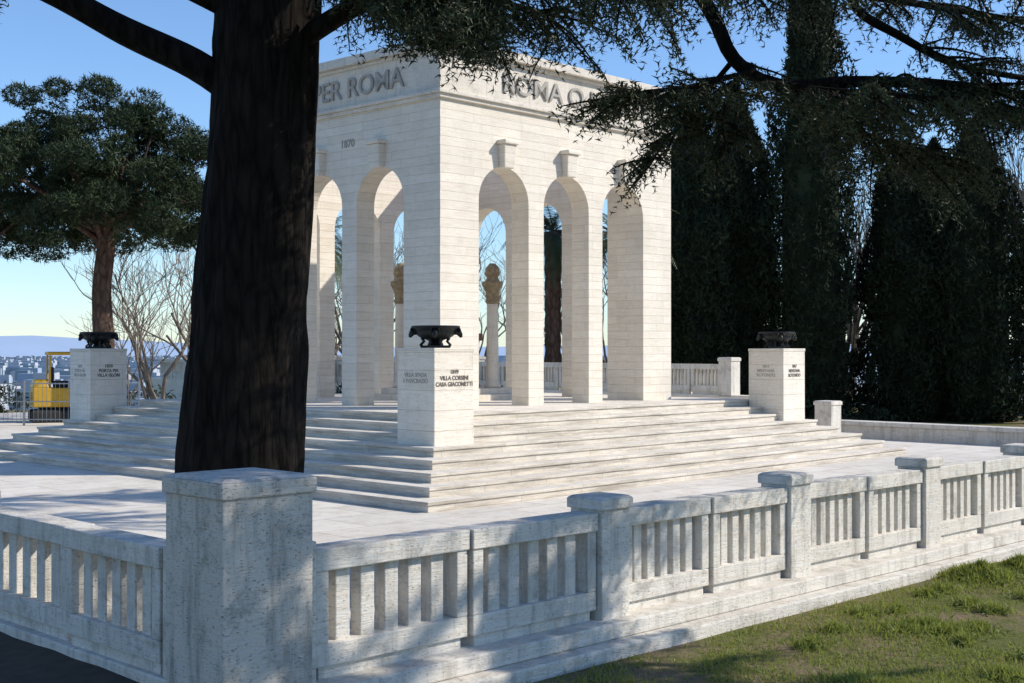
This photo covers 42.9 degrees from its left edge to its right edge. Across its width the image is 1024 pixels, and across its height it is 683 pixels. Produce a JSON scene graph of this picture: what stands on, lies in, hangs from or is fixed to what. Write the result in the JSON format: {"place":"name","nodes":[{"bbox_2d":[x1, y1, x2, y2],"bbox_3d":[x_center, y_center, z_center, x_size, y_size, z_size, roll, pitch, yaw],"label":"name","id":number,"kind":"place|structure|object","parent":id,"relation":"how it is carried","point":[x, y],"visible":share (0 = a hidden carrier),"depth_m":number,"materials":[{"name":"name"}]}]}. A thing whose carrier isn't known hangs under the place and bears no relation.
{"place":"outdoors","nodes":[
{"label":"outdoors","id":0,"kind":"place"},
{"bbox_2d":[0,335,870,356],"bbox_3d":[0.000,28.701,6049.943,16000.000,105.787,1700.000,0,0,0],"label":"hills","id":1,"kind":"structure","parent":0,"point":[22,346],"depth_m":5511.95,"materials":[{"name":"blue"}]},
{"bbox_2d":[0,412,1002,630],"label":"terrace pavement","id":2,"kind":"structure","parent":0,"point":[131,503],"depth_m":18.54,"materials":[{"name":"stone"}]},
{"bbox_2d":[28,352,69,422],"bbox_3d":[-12.806,1.326,38.446,2.700,2.050,1.280,0,0,-25],"label":"mini excavator","id":3,"kind":"object","parent":2,"relation":"on","point":[35,392],"visible":0.59,"depth_m":37.67,"materials":[{"name":"yellow metal"}]},
{"bbox_2d":[0,491,165,682],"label":"stone balustrade","id":4,"kind":"object","parent":2,"relation":"on","point":[91,593],"visible":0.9,"depth_m":9.09,"materials":[{"name":"stone"}]},
{"bbox_2d":[0,70,208,348],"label":"stone pine tree","id":5,"kind":"object","parent":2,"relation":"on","point":[106,202],"visible":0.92,"depth_m":36.31,"materials":[{"name":"green plant"}]},
{"bbox_2d":[60,266,188,405],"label":"bare tree","id":6,"kind":"object","parent":2,"relation":"on","point":[156,366],"visible":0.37,"depth_m":45.98,"materials":[{"name":"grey plant"}]},
{"bbox_2d":[88,247,341,361],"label":"bare tree","id":7,"kind":"object","parent":2,"relation":"on","point":[179,328],"visible":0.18,"depth_m":43.19,"materials":[{"name":"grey plant"}]},
{"bbox_2d":[152,355,748,398],"bbox_3d":[-4.200,1.581,43.791,0.444,2.210,30.300,0,-1,-45],"label":"stone balustrade","id":8,"kind":"object","parent":2,"relation":"on","point":[721,379],"visible":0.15,"depth_m":35.06,"materials":[{"name":"stone"}]},
{"bbox_2d":[0,393,906,512],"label":"stone steps","id":9,"kind":"structure","parent":2,"relation":"on","point":[556,445],"depth_m":21.73,"materials":[{"name":"stone"}]},
{"bbox_2d":[70,349,126,420],"bbox_3d":[-8.479,1.059,26.690,0.836,1.830,0.836,0,-1,44],"label":"stone pedestal","id":10,"kind":"object","parent":9,"relation":"on","point":[98,381],"visible":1,"depth_m":26.39,"materials":[{"name":"stone"}]},
{"bbox_2d":[78,332,118,348],"bbox_3d":[-8.479,-0.016,26.697,0.735,0.358,0.735,0,-1,44],"label":"bronze brazier","id":11,"kind":"object","parent":10,"relation":"on","point":[98,340],"visible":0.99,"depth_m":26.50,"materials":[{"name":"black metal"}]},
{"bbox_2d":[397,348,473,445],"bbox_3d":[-1.159,1.014,19.732,0.836,1.830,0.836,0,-1,44],"label":"stone pedestal","id":12,"kind":"object","parent":9,"relation":"on","point":[435,396],"visible":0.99,"depth_m":19.43,"materials":[{"name":"stone"}]},
{"bbox_2d":[408,325,462,347],"bbox_3d":[-1.159,-0.061,19.739,0.735,0.358,0.735,0,-1,44],"label":"bronze brazier","id":13,"kind":"object","parent":12,"relation":"on","point":[435,336],"visible":0.99,"depth_m":19.52,"materials":[{"name":"black metal"}]},
{"bbox_2d":[374,263,511,400],"bbox_3d":[-1.332,-0.201,26.597,2.200,2.790,2.200,0,-1,44],"label":"stone altar","id":14,"kind":"object","parent":9,"relation":"on","point":[492,389],"visible":0.32,"depth_m":26.49,"materials":[{"name":"stone"}]},
{"bbox_2d":[306,44,675,407],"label":"memorial portico","id":15,"kind":"structure","parent":9,"relation":"on","point":[446,169],"depth_m":23.83,"materials":[{"name":"stone"}]},
{"bbox_2d":[748,349,804,420],"bbox_3d":[5.421,1.059,26.653,0.836,1.830,0.836,0,-1,44],"label":"stone pedestal","id":16,"kind":"object","parent":9,"relation":"on","point":[776,381],"visible":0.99,"depth_m":26.35,"materials":[{"name":"stone"}]},
{"bbox_2d":[757,332,796,348],"bbox_3d":[5.421,-0.016,26.660,0.735,0.358,0.735,0,-1,44],"label":"bronze brazier","id":17,"kind":"object","parent":16,"relation":"on","point":[776,340],"visible":0.99,"depth_m":26.45,"materials":[{"name":"black metal"}]},
{"bbox_2d":[0,0,1023,472],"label":"cedar tree","id":18,"kind":"object","parent":2,"relation":"on","point":[244,390],"visible":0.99,"depth_m":11.25,"materials":[{"name":"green plant"}]},
{"bbox_2d":[162,443,1023,682],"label":"stone balustrade","id":19,"kind":"object","parent":2,"relation":"on","point":[257,584],"visible":1,"depth_m":9.59,"materials":[{"name":"stone"}]},
{"bbox_2d":[813,400,841,431],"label":"stone pillar","id":20,"kind":"structure","parent":2,"relation":"on","point":[827,412],"depth_m":30.13,"materials":[{"name":"stone"}]},
{"bbox_2d":[841,419,1023,445],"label":"coping wall","id":21,"kind":"structure","parent":2,"relation":"on","point":[958,433],"depth_m":29.68,"materials":[{"name":"stone"}]},
{"bbox_2d":[0,0,1023,346],"label":"sky","id":22,"kind":"structure","parent":0,"point":[39,41],"materials":[{"name":"blue"}]},
{"bbox_2d":[4,365,1023,682],"bbox_3d":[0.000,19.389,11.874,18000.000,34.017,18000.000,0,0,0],"label":"ground","id":23,"kind":"structure","parent":0,"point":[682,651],"depth_m":10.06,"materials":[{"name":"green plant"}]},
{"bbox_2d":[0,631,138,682],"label":"soil bed","id":24,"kind":"object","parent":23,"relation":"on","point":[21,661],"visible":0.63,"depth_m":8.89,"materials":[{"name":"brown soil"}]},
{"bbox_2d":[0,381,140,425],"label":"metal fence","id":25,"kind":"object","parent":23,"relation":"on","point":[46,401],"visible":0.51,"depth_m":36.25,"materials":[{"name":"metal"}]},
{"bbox_2d":[49,233,193,399],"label":"bare tree","id":26,"kind":"object","parent":23,"relation":"on","point":[144,368],"visible":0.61,"depth_m":40.81,"materials":[{"name":"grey plant"}]},
{"bbox_2d":[0,355,607,409],"bbox_3d":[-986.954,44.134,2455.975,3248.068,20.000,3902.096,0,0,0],"label":"distant city","id":27,"kind":"object","parent":23,"relation":"on","point":[20,369],"visible":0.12,"depth_m":1335.01,"materials":[{"name":"paint"}]},
{"bbox_2d":[335,216,341,288],"bbox_3d":[-6.243,-0.067,40.216,3.503,7.858,3.665,0,0,14],"label":"palm tree","id":28,"kind":"object","parent":23,"relation":"on","point":[338,264],"visible":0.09,"depth_m":39.74,"materials":[{"name":"green plant"}]},
{"bbox_2d":[335,238,403,354],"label":"bare tree","id":29,"kind":"object","parent":23,"relation":"on","point":[337,326],"visible":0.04,"depth_m":47.71,"materials":[{"name":"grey plant"}]},
{"bbox_2d":[335,224,481,346],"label":"bare tree","id":30,"kind":"object","parent":23,"relation":"on","point":[337,293],"visible":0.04,"depth_m":45.28,"materials":[{"name":"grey plant"}]},
{"bbox_2d":[394,214,544,360],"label":"bare tree","id":31,"kind":"object","parent":23,"relation":"on","point":[500,297],"visible":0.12,"depth_m":46.22,"materials":[{"name":"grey plant"}]},
{"bbox_2d":[0,381,1023,421],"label":"shrubs","id":32,"kind":"object","parent":23,"relation":"on","point":[847,413],"visible":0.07,"depth_m":42.35,"materials":[{"name":"green plant"}]},
{"bbox_2d":[479,252,561,362],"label":"bare tree","id":33,"kind":"object","parent":23,"relation":"on","point":[505,310],"visible":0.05,"depth_m":46.91,"materials":[{"name":"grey plant"}]},
{"bbox_2d":[480,227,607,362],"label":"bare tree","id":34,"kind":"object","parent":23,"relation":"on","point":[603,342],"visible":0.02,"depth_m":49.74,"materials":[{"name":"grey plant"}]},
{"bbox_2d":[497,205,606,362],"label":"palm tree","id":35,"kind":"object","parent":23,"relation":"on","point":[553,271],"visible":0.47,"depth_m":42.76,"materials":[{"name":"plant"}]},
{"bbox_2d":[552,209,679,288],"bbox_3d":[3.153,-0.135,39.968,3.997,7.992,3.756,0,0,0],"label":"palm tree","id":36,"kind":"object","parent":23,"relation":"on","point":[604,241],"visible":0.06,"depth_m":39.70,"materials":[{"name":"green plant"}]},
{"bbox_2d":[671,117,746,363],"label":"cypress tree","id":37,"kind":"object","parent":23,"relation":"on","point":[701,253],"visible":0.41,"depth_m":41.99,"materials":[{"name":"green plant"}]},
{"bbox_2d":[709,85,781,394],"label":"cypress tree","id":38,"kind":"object","parent":23,"relation":"on","point":[745,203],"visible":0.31,"depth_m":42.93,"materials":[{"name":"green plant"}]},
{"bbox_2d":[522,550,1023,682],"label":"grass","id":39,"kind":"structure","parent":23,"relation":"on","point":[1007,570],"depth_m":10.36,"materials":[{"name":"green plant"}]},
{"bbox_2d":[747,0,869,418],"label":"cypress tree","id":40,"kind":"object","parent":23,"relation":"on","point":[814,291],"visible":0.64,"depth_m":41.71,"materials":[{"name":"green plant"}]},
{"bbox_2d":[773,167,874,390],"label":"bare tree","id":41,"kind":"object","parent":23,"relation":"on","point":[849,256],"visible":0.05,"depth_m":53.75,"materials":[{"name":"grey plant"}]},
{"bbox_2d":[837,140,914,393],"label":"bare tree","id":42,"kind":"object","parent":23,"relation":"on","point":[853,331],"visible":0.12,"depth_m":49.51,"materials":[{"name":"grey plant"}]},
{"bbox_2d":[846,138,961,421],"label":"cypress tree","id":43,"kind":"object","parent":23,"relation":"on","point":[896,271],"visible":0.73,"depth_m":42.12,"materials":[{"name":"green plant"}]},
{"bbox_2d":[926,135,945,180],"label":"cypress tree","id":44,"kind":"object","parent":23,"relation":"on","point":[933,140],"visible":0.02,"depth_m":44.91,"materials":[{"name":"green plant"}]},
{"bbox_2d":[900,121,1023,422],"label":"cypress tree","id":45,"kind":"object","parent":23,"relation":"on","point":[981,284],"visible":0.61,"depth_m":41.24,"materials":[{"name":"green plant"}]},
{"bbox_2d":[944,102,1023,274],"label":"bare tree","id":46,"kind":"object","parent":23,"relation":"on","point":[1003,158],"visible":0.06,"depth_m":46.15,"materials":[{"name":"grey plant"}]},
{"bbox_2d":[995,40,1023,242],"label":"bare tree","id":47,"kind":"object","parent":23,"relation":"on","point":[1021,197],"visible":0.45,"depth_m":41.29,"materials":[{"name":"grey plant"}]}
]}

